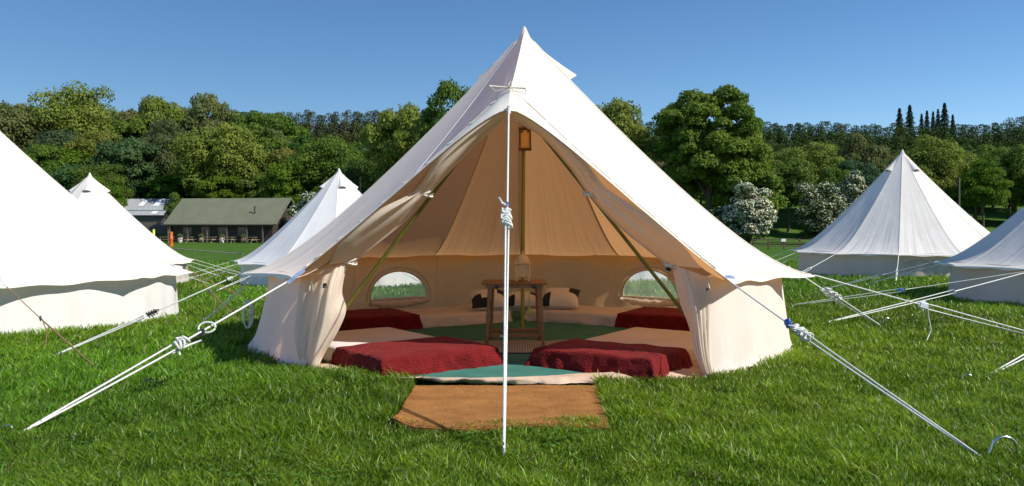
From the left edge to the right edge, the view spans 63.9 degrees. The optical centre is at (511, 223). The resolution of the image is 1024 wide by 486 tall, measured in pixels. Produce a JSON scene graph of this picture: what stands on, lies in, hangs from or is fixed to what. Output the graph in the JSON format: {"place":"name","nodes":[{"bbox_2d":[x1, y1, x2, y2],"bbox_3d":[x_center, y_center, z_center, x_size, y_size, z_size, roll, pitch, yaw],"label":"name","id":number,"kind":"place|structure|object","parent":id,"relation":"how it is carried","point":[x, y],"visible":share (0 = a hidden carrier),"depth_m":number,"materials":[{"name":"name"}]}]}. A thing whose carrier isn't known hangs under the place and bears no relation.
{"place":"outdoors","nodes":[
{"label":"outdoors","id":0,"kind":"place"},
{"bbox_2d":[0,259,1023,485],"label":"grass","id":1,"kind":"structure","parent":0,"point":[737,426],"depth_m":4.62,"materials":[{"name":"plant"}]},
{"bbox_2d":[0,0,1023,142],"label":"sky","id":2,"kind":"structure","parent":0,"point":[852,62],"materials":[{"name":"blue"}]},
{"bbox_2d":[32,177,1022,444],"bbox_3d":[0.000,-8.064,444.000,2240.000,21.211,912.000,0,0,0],"label":"ground","id":3,"kind":"structure","parent":0,"point":[996,217],"depth_m":86.51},
{"bbox_2d":[0,100,56,150],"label":"broadleaf tree","id":4,"kind":"object","parent":3,"relation":"on","point":[14,128],"visible":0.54,"depth_m":141.94,"materials":[{"name":"green plant"}]},
{"bbox_2d":[23,143,73,185],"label":"broadleaf tree","id":5,"kind":"object","parent":3,"relation":"on","point":[43,151],"visible":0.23,"depth_m":118.89,"materials":[{"name":"green plant"}]},
{"bbox_2d":[24,129,104,160],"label":"broadleaf tree","id":6,"kind":"object","parent":3,"relation":"on","point":[57,138],"visible":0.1,"depth_m":130.40,"materials":[{"name":"green plant"}]},
{"bbox_2d":[29,143,99,187],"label":"broadleaf tree","id":7,"kind":"object","parent":3,"relation":"on","point":[71,155],"visible":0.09,"depth_m":123.94,"materials":[{"name":"green plant"}]},
{"bbox_2d":[46,162,104,192],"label":"broadleaf tree","id":8,"kind":"object","parent":3,"relation":"on","point":[70,167],"visible":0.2,"depth_m":118.44,"materials":[{"name":"green plant"}]},
{"bbox_2d":[26,80,129,143],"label":"broadleaf tree","id":9,"kind":"object","parent":3,"relation":"on","point":[84,113],"visible":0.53,"depth_m":146.39,"materials":[{"name":"green plant"}]},
{"bbox_2d":[62,129,129,165],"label":"broadleaf tree","id":10,"kind":"object","parent":3,"relation":"on","point":[90,142],"visible":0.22,"depth_m":130.26,"materials":[{"name":"green plant"}]},
{"bbox_2d":[70,176,127,205],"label":"broadleaf tree","id":11,"kind":"object","parent":3,"relation":"on","point":[108,186],"visible":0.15,"depth_m":117.84,"materials":[{"name":"green plant"}]},
{"bbox_2d":[69,161,136,204],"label":"broadleaf tree","id":12,"kind":"object","parent":3,"relation":"on","point":[108,172],"visible":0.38,"depth_m":119.44,"materials":[{"name":"green plant"}]},
{"bbox_2d":[0,131,244,370],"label":"bell tent","id":13,"kind":"object","parent":3,"relation":"on","point":[67,258],"visible":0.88,"depth_m":9.01,"materials":[{"name":"white fabric"}]},
{"bbox_2d":[82,135,162,193],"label":"broadleaf tree","id":14,"kind":"object","parent":3,"relation":"on","point":[121,151],"visible":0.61,"depth_m":125.86,"materials":[{"name":"green plant"}]},
{"bbox_2d":[106,108,139,123],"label":"broadleaf tree","id":15,"kind":"object","parent":3,"relation":"on","point":[126,115],"visible":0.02,"depth_m":162.85,"materials":[{"name":"green plant"}]},
{"bbox_2d":[104,115,152,159],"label":"broadleaf tree","id":16,"kind":"object","parent":3,"relation":"on","point":[121,127],"visible":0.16,"depth_m":143.77,"materials":[{"name":"green plant"}]},
{"bbox_2d":[127,189,165,198],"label":"broadleaf tree","id":17,"kind":"object","parent":3,"relation":"on","point":[139,196],"visible":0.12,"depth_m":126.64,"materials":[{"name":"green plant"}]},
{"bbox_2d":[121,199,174,233],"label":"shed","id":18,"kind":"structure","parent":3,"relation":"on","point":[148,214],"depth_m":118.22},
{"bbox_2d":[69,172,240,284],"bbox_3d":[-11.100,0.187,21.600,9.031,3.045,9.031,0,0,0],"label":"bell tent","id":19,"kind":"object","parent":3,"relation":"on","point":[91,193],"visible":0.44,"depth_m":21.30,"materials":[{"name":"fabric"}]},
{"bbox_2d":[124,94,188,176],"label":"broadleaf tree","id":20,"kind":"object","parent":3,"relation":"on","point":[151,103],"visible":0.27,"depth_m":148.10,"materials":[{"name":"green plant"}]},
{"bbox_2d":[129,116,188,179],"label":"broadleaf tree","id":21,"kind":"object","parent":3,"relation":"on","point":[157,136],"visible":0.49,"depth_m":131.77,"materials":[{"name":"green plant"}]},
{"bbox_2d":[163,192,182,220],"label":"broadleaf tree","id":22,"kind":"object","parent":3,"relation":"on","point":[170,205],"visible":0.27,"depth_m":114.23,"materials":[{"name":"green plant"}]},
{"bbox_2d":[134,173,215,198],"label":"broadleaf tree","id":23,"kind":"object","parent":3,"relation":"on","point":[163,186],"visible":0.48,"depth_m":124.77,"materials":[{"name":"green plant"}]},
{"bbox_2d":[171,248,242,257],"bbox_3d":[-24.358,2.180,62.998,0.081,0.611,26.454,0,0,-34],"label":"rail fence","id":24,"kind":"object","parent":3,"relation":"on","point":[194,250],"visible":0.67,"depth_m":58.55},
{"bbox_2d":[181,92,241,135],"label":"broadleaf tree","id":25,"kind":"object","parent":3,"relation":"on","point":[201,109],"visible":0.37,"depth_m":150.05,"materials":[{"name":"green plant"}]},
{"bbox_2d":[167,121,272,195],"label":"broadleaf tree","id":26,"kind":"object","parent":3,"relation":"on","point":[223,140],"visible":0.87,"depth_m":120.97,"materials":[{"name":"green plant"}]},
{"bbox_2d":[191,172,250,197],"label":"broadleaf tree","id":27,"kind":"object","parent":3,"relation":"on","point":[208,189],"visible":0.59,"depth_m":118.28,"materials":[{"name":"green plant"}]},
{"bbox_2d":[163,198,294,242],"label":"barn","id":28,"kind":"structure","parent":3,"relation":"on","point":[263,220],"depth_m":107.49,"materials":[{"name":"green wood"}]},
{"bbox_2d":[183,227,191,235],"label":"window","id":29,"kind":"structure","parent":28,"relation":"in","point":[184,228],"depth_m":107.75,"materials":[{"name":"grey glass"}]},
{"bbox_2d":[202,227,209,241],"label":"door","id":30,"kind":"structure","parent":28,"relation":"in","point":[203,228],"depth_m":107.23,"materials":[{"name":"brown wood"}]},
{"bbox_2d":[218,227,225,235],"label":"window","id":31,"kind":"structure","parent":28,"relation":"in","point":[221,230],"depth_m":106.79,"materials":[{"name":"grey glass"}]},
{"bbox_2d":[238,227,245,235],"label":"window","id":32,"kind":"structure","parent":28,"relation":"in","point":[241,230],"depth_m":106.27,"materials":[{"name":"grey glass"}]},
{"bbox_2d":[231,172,270,197],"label":"broadleaf tree","id":33,"kind":"object","parent":3,"relation":"on","point":[254,192],"visible":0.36,"depth_m":119.93,"materials":[{"name":"green plant"}]},
{"bbox_2d":[230,111,291,153],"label":"broadleaf tree","id":34,"kind":"object","parent":3,"relation":"on","point":[258,121],"visible":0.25,"depth_m":133.63,"materials":[{"name":"green plant"}]},
{"bbox_2d":[244,147,298,198],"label":"broadleaf tree","id":35,"kind":"object","parent":3,"relation":"on","point":[282,153],"visible":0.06,"depth_m":123.96,"materials":[{"name":"green plant"}]},
{"bbox_2d":[251,127,293,144],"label":"broadleaf tree","id":36,"kind":"object","parent":3,"relation":"on","point":[277,133],"visible":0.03,"depth_m":147.16,"materials":[{"name":"green plant"}]},
{"bbox_2d":[257,158,307,204],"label":"broadleaf tree","id":37,"kind":"object","parent":3,"relation":"on","point":[277,185],"visible":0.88,"depth_m":114.59,"materials":[{"name":"green plant"}]},
{"bbox_2d":[254,112,311,143],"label":"broadleaf tree","id":38,"kind":"object","parent":3,"relation":"on","point":[285,121],"visible":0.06,"depth_m":161.78,"materials":[{"name":"green plant"}]},
{"bbox_2d":[279,134,313,151],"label":"broadleaf tree","id":39,"kind":"object","parent":3,"relation":"on","point":[299,140],"visible":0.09,"depth_m":143.48,"materials":[{"name":"green plant"}]},
{"bbox_2d":[176,168,420,289],"bbox_3d":[-4.420,0.137,21.000,8.956,3.086,8.956,0,0,0],"label":"bell tent","id":40,"kind":"object","parent":3,"relation":"on","point":[336,195],"visible":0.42,"depth_m":19.90,"materials":[{"name":"white fabric"}]},
{"bbox_2d":[284,192,315,221],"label":"hawthorn bush","id":41,"kind":"object","parent":3,"relation":"on","point":[306,198],"visible":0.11,"depth_m":96.87,"materials":[{"name":"white plant"}]},
{"bbox_2d":[288,138,346,193],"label":"broadleaf tree","id":42,"kind":"object","parent":3,"relation":"on","point":[308,162],"visible":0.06,"depth_m":118.40,"materials":[{"name":"green plant"}]},
{"bbox_2d":[285,133,365,194],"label":"broadleaf tree","id":43,"kind":"object","parent":3,"relation":"on","point":[341,158],"visible":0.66,"depth_m":116.79,"materials":[{"name":"green plant"}]},
{"bbox_2d":[230,109,424,143],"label":"conifer woodland","id":44,"kind":"object","parent":3,"relation":"on","point":[349,134],"visible":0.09,"depth_m":196.74,"materials":[{"name":"green plant"}]},
{"bbox_2d":[334,158,378,193],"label":"broadleaf tree","id":45,"kind":"object","parent":3,"relation":"on","point":[353,171],"visible":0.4,"depth_m":110.01,"materials":[{"name":"green plant"}]},
{"bbox_2d":[347,145,366,158],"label":"broadleaf tree","id":46,"kind":"object","parent":3,"relation":"on","point":[359,153],"visible":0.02,"depth_m":137.21,"materials":[{"name":"green plant"}]},
{"bbox_2d":[357,139,386,161],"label":"broadleaf tree","id":47,"kind":"object","parent":3,"relation":"on","point":[368,144],"visible":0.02,"depth_m":151.93,"materials":[{"name":"green plant"}]},
{"bbox_2d":[359,129,415,145],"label":"broadleaf tree","id":48,"kind":"object","parent":3,"relation":"on","point":[401,132],"visible":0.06,"depth_m":160.46,"materials":[{"name":"green plant"}]},
{"bbox_2d":[370,133,408,170],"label":"broadleaf tree","id":49,"kind":"object","parent":3,"relation":"on","point":[383,144],"visible":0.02,"depth_m":133.66,"materials":[{"name":"green plant"}]},
{"bbox_2d":[358,101,424,182],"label":"broadleaf tree","id":50,"kind":"object","parent":3,"relation":"on","point":[392,152],"visible":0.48,"depth_m":101.87,"materials":[{"name":"green plant"}]},
{"bbox_2d":[411,76,470,143],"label":"broadleaf tree","id":51,"kind":"object","parent":3,"relation":"on","point":[449,90],"visible":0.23,"depth_m":94.96,"materials":[{"name":"green plant"}]},
{"bbox_2d":[393,384,609,431],"bbox_3d":[-0.050,1.082,4.934,1.261,0.072,1.219,0,0,0],"label":"doormat","id":52,"kind":"object","parent":3,"relation":"on","point":[435,406],"visible":0.91,"depth_m":4.89,"materials":[{"name":"wicker"}]},
{"bbox_2d":[0,301,1023,485],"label":"clover","id":53,"kind":"object","parent":3,"relation":"on","point":[553,445],"visible":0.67,"depth_m":4.01,"materials":[{"name":"green plant"}]},
{"bbox_2d":[19,26,1023,456],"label":"bell tent","id":54,"kind":"object","parent":3,"relation":"on","point":[465,196],"visible":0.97,"depth_m":7.00,"materials":[{"name":"beige fabric"}]},
{"bbox_2d":[366,266,430,307],"bbox_3d":[-1.358,0.770,9.858,0.887,0.506,0.127,0,0,-38],"label":"window","id":55,"kind":"structure","parent":54,"relation":"in","point":[395,303],"depth_m":9.85,"materials":[{"name":"fabric"}]},
{"bbox_2d":[322,311,693,377],"bbox_3d":[0.120,1.095,8.025,4.557,0.006,4.510,0,0,0],"label":"carpet","id":56,"kind":"object","parent":54,"relation":"on","point":[516,362],"visible":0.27,"depth_m":7.99,"materials":[{"name":"carpet"}]},
{"bbox_2d":[322,327,433,360],"bbox_3d":[-1.038,1.037,6.795,1.004,0.138,1.742,0,0,-37],"label":"mattress","id":57,"kind":"object","parent":56,"relation":"on","point":[358,336],"visible":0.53,"depth_m":7.03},
{"bbox_2d":[328,336,507,378],"bbox_3d":[-0.736,1.024,6.396,1.154,0.164,0.893,0,0,-37],"label":"blanket","id":58,"kind":"object","parent":57,"relation":"on","point":[427,355],"visible":0.94,"depth_m":6.16,"materials":[{"name":"fabric"}]},
{"bbox_2d":[399,305,512,327],"bbox_3d":[-1.005,1.029,8.964,1.915,0.154,0.790,0,0,-30],"label":"mattress","id":59,"kind":"object","parent":56,"relation":"on","point":[461,315],"visible":0.55,"depth_m":8.87,"materials":[{"name":"fabric"}]},
{"bbox_2d":[338,308,422,330],"bbox_3d":[-1.486,1.020,8.684,0.856,0.172,0.862,0,0,-31],"label":"blanket","id":60,"kind":"object","parent":59,"relation":"on","point":[377,318],"visible":0.73,"depth_m":8.41,"materials":[{"name":"fabric"}]},
{"bbox_2d":[468,289,508,309],"bbox_3d":[-0.263,0.848,9.100,0.420,0.227,0.252,0,0,-14],"label":"cushion","id":61,"kind":"object","parent":59,"relation":"on","point":[479,299],"visible":0.77,"depth_m":9.01,"materials":[{"name":"white fabric"}]},
{"bbox_2d":[469,340,565,352],"bbox_3d":[0.020,1.087,7.240,1.160,0.013,0.760,0,0,0],"label":"rug","id":62,"kind":"object","parent":56,"relation":"on","point":[521,346],"visible":0.41,"depth_m":7.33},
{"bbox_2d":[481,280,546,345],"bbox_3d":[0.020,0.808,7.435,0.580,0.566,0.432,0,0,0],"label":"folding table","id":63,"kind":"object","parent":62,"relation":"on","point":[490,285],"visible":0.94,"depth_m":7.26,"materials":[{"name":"brown wood"}]},
{"bbox_2d":[514,251,530,281],"bbox_3d":[0.095,0.386,7.420,0.150,0.274,0.150,0,0,0],"label":"lantern","id":64,"kind":"object","parent":63,"relation":"on","point":[522,262],"visible":1,"depth_m":7.36,"materials":[{"name":"ceramic"}]},
{"bbox_2d":[524,305,636,325],"bbox_3d":[1.143,1.029,9.093,1.926,0.152,0.793,0,0,29],"label":"mattress","id":65,"kind":"object","parent":56,"relation":"on","point":[590,315],"visible":0.48,"depth_m":8.98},
{"bbox_2d":[508,292,535,309],"bbox_3d":[0.118,0.892,9.450,0.400,0.206,0.214,0,0,-6],"label":"cushion","id":66,"kind":"object","parent":65,"relation":"on","point":[514,300],"visible":0.65,"depth_m":9.36,"materials":[{"name":"white fabric"}]},
{"bbox_2d":[542,288,580,308],"bbox_3d":[0.541,0.842,9.200,0.440,0.232,0.273,0,0,9],"label":"cushion","id":67,"kind":"object","parent":65,"relation":"on","point":[560,298],"visible":0.97,"depth_m":9.10,"materials":[{"name":"white fabric"}]},
{"bbox_2d":[614,307,689,330],"bbox_3d":[1.633,1.020,8.821,0.861,0.171,0.858,0,0,28],"label":"blanket","id":68,"kind":"object","parent":65,"relation":"on","point":[667,318],"visible":0.68,"depth_m":8.53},
{"bbox_2d":[585,327,696,361],"bbox_3d":[1.064,1.037,6.777,0.976,0.138,1.744,0,0,34],"label":"mattress","id":69,"kind":"object","parent":56,"relation":"on","point":[661,337],"visible":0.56,"depth_m":6.92,"materials":[{"name":"fabric"}]},
{"bbox_2d":[524,338,692,380],"bbox_3d":[0.751,1.022,6.313,1.123,0.166,0.771,0,0,34],"label":"blanket","id":70,"kind":"object","parent":69,"relation":"on","point":[592,356],"visible":0.94,"depth_m":6.09,"materials":[{"name":"fabric"}]},
{"bbox_2d":[519,127,531,150],"bbox_3d":[0.127,-0.833,7.930,0.125,0.262,0.125,0,0,0],"label":"lantern","id":71,"kind":"object","parent":54,"relation":"attached to","point":[524,138],"visible":0.89,"depth_m":7.88,"materials":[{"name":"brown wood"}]},
{"bbox_2d":[618,265,680,306],"bbox_3d":[1.644,0.758,9.815,0.895,0.511,0.114,0,0,41],"label":"window","id":72,"kind":"structure","parent":54,"relation":"in","point":[644,302],"depth_m":9.82,"materials":[{"name":"fabric"}]},
{"bbox_2d":[595,97,655,160],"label":"broadleaf tree","id":73,"kind":"object","parent":3,"relation":"on","point":[617,116],"visible":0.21,"depth_m":96.01,"materials":[{"name":"green plant"}]},
{"bbox_2d":[629,271,666,281],"bbox_3d":[2.700,-0.004,21.500,5.205,3.045,5.205,0,0,0],"label":"bell tent","id":74,"kind":"object","parent":3,"relation":"on","point":[643,275],"depth_m":19.12,"materials":[{"name":"white fabric"}]},
{"bbox_2d":[651,84,774,209],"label":"oak tree","id":75,"kind":"object","parent":3,"relation":"on","point":[694,153],"visible":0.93,"depth_m":88.84,"materials":[{"name":"green plant"}]},
{"bbox_2d":[695,179,740,208],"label":"broadleaf tree","id":76,"kind":"object","parent":3,"relation":"on","point":[702,196],"visible":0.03,"depth_m":118.67,"materials":[{"name":"green plant"}]},
{"bbox_2d":[707,205,747,231],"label":"hawthorn bush","id":77,"kind":"object","parent":3,"relation":"on","point":[715,213],"visible":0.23,"depth_m":83.48,"materials":[{"name":"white plant"}]},
{"bbox_2d":[719,181,777,244],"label":"hawthorn bush","id":78,"kind":"object","parent":3,"relation":"on","point":[758,217],"visible":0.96,"depth_m":82.54,"materials":[{"name":"white plant"}]},
{"bbox_2d":[710,134,788,240],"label":"broadleaf tree","id":79,"kind":"object","parent":3,"relation":"on","point":[756,171],"visible":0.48,"depth_m":88.00,"materials":[{"name":"green plant"}]},
{"bbox_2d":[769,164,786,210],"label":"broadleaf tree","id":80,"kind":"object","parent":3,"relation":"on","point":[780,173],"visible":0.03,"depth_m":115.18,"materials":[{"name":"green plant"}]},
{"bbox_2d":[752,239,811,249],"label":"rail fence","id":81,"kind":"object","parent":3,"relation":"on","point":[783,246],"visible":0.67,"depth_m":73.92,"materials":[{"name":"brown wood"}]},
{"bbox_2d":[766,147,809,162],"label":"broadleaf tree","id":82,"kind":"object","parent":3,"relation":"on","point":[781,156],"visible":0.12,"depth_m":148.96,"materials":[{"name":"green plant"}]},
{"bbox_2d":[772,156,816,231],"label":"broadleaf tree","id":83,"kind":"object","parent":3,"relation":"on","point":[802,169],"visible":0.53,"depth_m":115.88,"materials":[{"name":"green plant"}]},
{"bbox_2d":[785,141,847,208],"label":"broadleaf tree","id":84,"kind":"object","parent":3,"relation":"on","point":[818,153],"visible":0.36,"depth_m":121.75,"materials":[{"name":"green plant"}]},
{"bbox_2d":[793,181,846,238],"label":"hawthorn bush","id":85,"kind":"object","parent":3,"relation":"on","point":[829,210],"visible":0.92,"depth_m":94.92,"materials":[{"name":"white plant"}]},
{"bbox_2d":[635,116,1023,161],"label":"conifer woodland","id":86,"kind":"object","parent":3,"relation":"on","point":[1006,137],"visible":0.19,"depth_m":184.86,"materials":[{"name":"green plant"}]},
{"bbox_2d":[811,166,856,200],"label":"broadleaf tree","id":87,"kind":"object","parent":3,"relation":"on","point":[831,174],"visible":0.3,"depth_m":111.22,"materials":[{"name":"green plant"}]},
{"bbox_2d":[835,169,867,208],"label":"hawthorn bush","id":88,"kind":"object","parent":3,"relation":"on","point":[847,186],"visible":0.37,"depth_m":101.22,"materials":[{"name":"white plant"}]},
{"bbox_2d":[838,160,880,194],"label":"broadleaf tree","id":89,"kind":"object","parent":3,"relation":"on","point":[868,171],"visible":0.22,"depth_m":119.14,"materials":[{"name":"green plant"}]},
{"bbox_2d":[835,133,889,176],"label":"broadleaf tree","id":90,"kind":"object","parent":3,"relation":"on","point":[872,153],"visible":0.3,"depth_m":126.36,"materials":[{"name":"green plant"}]},
{"bbox_2d":[856,145,897,160],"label":"broadleaf tree","id":91,"kind":"object","parent":3,"relation":"on","point":[888,150],"visible":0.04,"depth_m":151.47,"materials":[{"name":"green plant"}]},
{"bbox_2d":[770,149,989,279],"bbox_3d":[9.550,-0.179,20.100,8.433,3.257,8.433,0,0,0],"label":"bell tent","id":92,"kind":"object","parent":3,"relation":"on","point":[903,211],"visible":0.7,"depth_m":18.87,"materials":[{"name":"fabric"}]},
{"bbox_2d":[893,108,903,143],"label":"fir tree","id":93,"kind":"object","parent":3,"relation":"on","point":[899,119],"visible":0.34,"depth_m":204.79,"materials":[{"name":"green plant"}]},
{"bbox_2d":[795,206,1023,372],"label":"bell tent","id":94,"kind":"object","parent":3,"relation":"on","point":[990,266],"visible":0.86,"depth_m":11.97,"materials":[{"name":"fabric"}]},
{"bbox_2d":[905,105,916,138],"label":"fir tree","id":95,"kind":"object","parent":3,"relation":"on","point":[909,118],"visible":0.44,"depth_m":204.60,"materials":[{"name":"green plant"}]},
{"bbox_2d":[919,114,924,132],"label":"fir tree","id":96,"kind":"object","parent":3,"relation":"on","point":[921,123],"visible":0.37,"depth_m":204.80,"materials":[{"name":"green plant"}]},
{"bbox_2d":[924,110,931,134],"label":"fir tree","id":97,"kind":"object","parent":3,"relation":"on","point":[926,123],"visible":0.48,"depth_m":204.73,"materials":[{"name":"green plant"}]},
{"bbox_2d":[929,111,935,138],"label":"fir tree","id":98,"kind":"object","parent":3,"relation":"on","point":[932,123],"visible":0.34,"depth_m":204.79,"materials":[{"name":"green plant"}]},
{"bbox_2d":[887,134,980,195],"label":"broadleaf tree","id":99,"kind":"object","parent":3,"relation":"on","point":[923,153],"visible":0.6,"depth_m":125.15,"materials":[{"name":"green plant"}]},
{"bbox_2d":[935,109,940,136],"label":"fir tree","id":100,"kind":"object","parent":3,"relation":"on","point":[938,121],"visible":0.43,"depth_m":204.76,"materials":[{"name":"green plant"}]},
{"bbox_2d":[939,103,950,138],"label":"fir tree","id":101,"kind":"object","parent":3,"relation":"on","point":[945,120],"visible":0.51,"depth_m":204.67,"materials":[{"name":"green plant"}]},
{"bbox_2d":[931,164,964,203],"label":"broadleaf tree","id":102,"kind":"object","parent":3,"relation":"on","point":[936,171],"visible":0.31,"depth_m":123.78,"materials":[{"name":"green plant"}]},
{"bbox_2d":[947,162,1001,219],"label":"broadleaf tree","id":103,"kind":"object","parent":3,"relation":"on","point":[974,211],"visible":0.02,"depth_m":125.82,"materials":[{"name":"green plant"}]},
{"bbox_2d":[948,159,1013,226],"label":"broadleaf tree","id":104,"kind":"object","parent":3,"relation":"on","point":[979,191],"visible":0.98,"depth_m":116.69,"materials":[{"name":"green plant"}]},
{"bbox_2d":[964,144,1009,207],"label":"broadleaf tree","id":105,"kind":"object","parent":3,"relation":"on","point":[980,152],"visible":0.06,"depth_m":148.09,"materials":[{"name":"green plant"}]},
{"bbox_2d":[978,144,1023,213],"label":"broadleaf tree","id":106,"kind":"object","parent":3,"relation":"on","point":[1012,157],"visible":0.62,"depth_m":124.47,"materials":[{"name":"green plant"}]},
{"bbox_2d":[988,435,1019,454],"bbox_3d":[2.280,1.115,3.856,0.220,0.238,0.013,0,0,-3],"label":"tent peg","id":107,"kind":"object","parent":3,"relation":"on","point":[995,440],"visible":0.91,"depth_m":3.85,"materials":[{"name":"metal"}]},
{"bbox_2d":[989,165,1023,218],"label":"broadleaf tree","id":108,"kind":"object","parent":3,"relation":"on","point":[1010,201],"visible":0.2,"depth_m":125.40,"materials":[{"name":"green plant"}]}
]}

